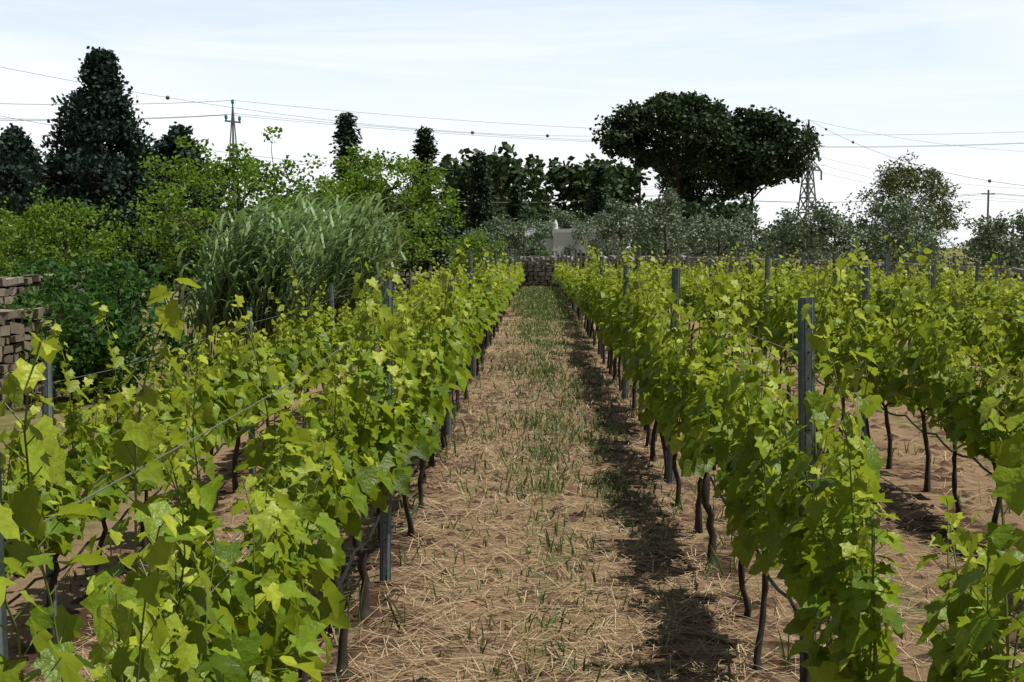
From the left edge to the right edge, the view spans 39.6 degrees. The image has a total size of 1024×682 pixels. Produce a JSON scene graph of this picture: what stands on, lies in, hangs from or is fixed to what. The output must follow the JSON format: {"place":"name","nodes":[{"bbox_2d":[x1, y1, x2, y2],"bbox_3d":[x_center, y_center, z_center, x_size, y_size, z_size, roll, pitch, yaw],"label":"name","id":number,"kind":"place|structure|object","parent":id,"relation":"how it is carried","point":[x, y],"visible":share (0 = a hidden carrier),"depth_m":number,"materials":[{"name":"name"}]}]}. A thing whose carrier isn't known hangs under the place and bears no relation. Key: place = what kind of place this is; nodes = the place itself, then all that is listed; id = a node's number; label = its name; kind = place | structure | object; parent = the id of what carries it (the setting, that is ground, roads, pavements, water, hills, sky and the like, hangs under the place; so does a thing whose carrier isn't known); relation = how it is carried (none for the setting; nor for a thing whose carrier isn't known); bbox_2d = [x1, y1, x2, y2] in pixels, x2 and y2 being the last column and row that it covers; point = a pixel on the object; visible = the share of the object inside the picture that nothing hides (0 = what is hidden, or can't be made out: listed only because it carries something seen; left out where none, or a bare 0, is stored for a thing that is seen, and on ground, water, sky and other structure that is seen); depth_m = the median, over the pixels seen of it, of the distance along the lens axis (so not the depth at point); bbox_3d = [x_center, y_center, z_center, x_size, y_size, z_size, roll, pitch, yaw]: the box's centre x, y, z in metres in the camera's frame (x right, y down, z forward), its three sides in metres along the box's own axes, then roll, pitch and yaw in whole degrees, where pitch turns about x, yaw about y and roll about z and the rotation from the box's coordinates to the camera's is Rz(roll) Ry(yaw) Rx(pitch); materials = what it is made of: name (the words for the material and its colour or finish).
{"place":"outdoors","nodes":[
{"label":"outdoors","id":0,"kind":"place"},
{"bbox_2d":[0,248,1023,681],"bbox_3d":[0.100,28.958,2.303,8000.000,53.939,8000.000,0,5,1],"label":"ground","id":1,"kind":"structure","parent":0,"point":[918,544],"depth_m":9.39,"materials":[{"name":"soil"}]},
{"bbox_2d":[0,304,59,408],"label":"stone wall","id":2,"kind":"structure","parent":1,"relation":"on","point":[16,336],"depth_m":23.76,"materials":[{"name":"beige stone"}]},
{"bbox_2d":[0,271,84,318],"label":"stone wall","id":3,"kind":"structure","parent":1,"relation":"on","point":[11,286],"depth_m":28.11,"materials":[{"name":"beige stone"}]},
{"bbox_2d":[224,99,240,212],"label":"utility pole","id":4,"kind":"object","parent":1,"relation":"on","point":[232,128],"visible":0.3,"depth_m":149.19,"materials":[{"name":"silver metal"}]},
{"bbox_2d":[173,270,447,305],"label":"stone wall","id":5,"kind":"structure","parent":1,"relation":"on","point":[187,291],"depth_m":79.29,"materials":[{"name":"black stone"}]},
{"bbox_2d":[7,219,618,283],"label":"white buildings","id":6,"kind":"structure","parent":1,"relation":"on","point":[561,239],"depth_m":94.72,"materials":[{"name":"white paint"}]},
{"bbox_2d":[0,248,1006,681],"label":"trellis posts","id":7,"kind":"object","parent":1,"relation":"on","point":[804,374],"visible":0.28,"depth_m":8.51,"materials":[{"name":"grey wood"}]},
{"bbox_2d":[0,232,1023,681],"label":"vineyard vines","id":8,"kind":"object","parent":1,"relation":"on","point":[260,614],"visible":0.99,"depth_m":6.38,"materials":[{"name":"green plant"}]},
{"bbox_2d":[0,46,1023,399],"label":"trees","id":9,"kind":"object","parent":1,"relation":"on","point":[98,190],"visible":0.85,"depth_m":76.55,"materials":[{"name":"green plant"}]},
{"bbox_2d":[0,256,1023,679],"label":"trellis wires","id":10,"kind":"object","parent":1,"relation":"on","point":[770,580],"visible":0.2,"depth_m":8.70,"materials":[{"name":"grey metal"}]},
{"bbox_2d":[0,67,1023,221],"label":"power line","id":11,"kind":"object","parent":1,"relation":"on","point":[547,136],"visible":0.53,"depth_m":161.69,"materials":[{"name":"black metal"}]},
{"bbox_2d":[8,284,1023,681],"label":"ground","id":12,"kind":"structure","parent":1,"relation":"on","point":[538,298],"depth_m":9.96,"materials":[{"name":"plant"}]},
{"bbox_2d":[497,255,1023,286],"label":"stone wall","id":13,"kind":"structure","parent":1,"relation":"on","point":[541,273],"depth_m":70.83,"materials":[{"name":"black stone"}]},
{"bbox_2d":[797,119,821,225],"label":"transmission tower","id":14,"kind":"structure","parent":1,"relation":"on","point":[807,188],"depth_m":297.16,"materials":[{"name":"silver metal"}]},
{"bbox_2d":[0,0,1023,247],"label":"sky","id":15,"kind":"structure","parent":0,"point":[942,70],"materials":[{"name":"white"}]}
]}

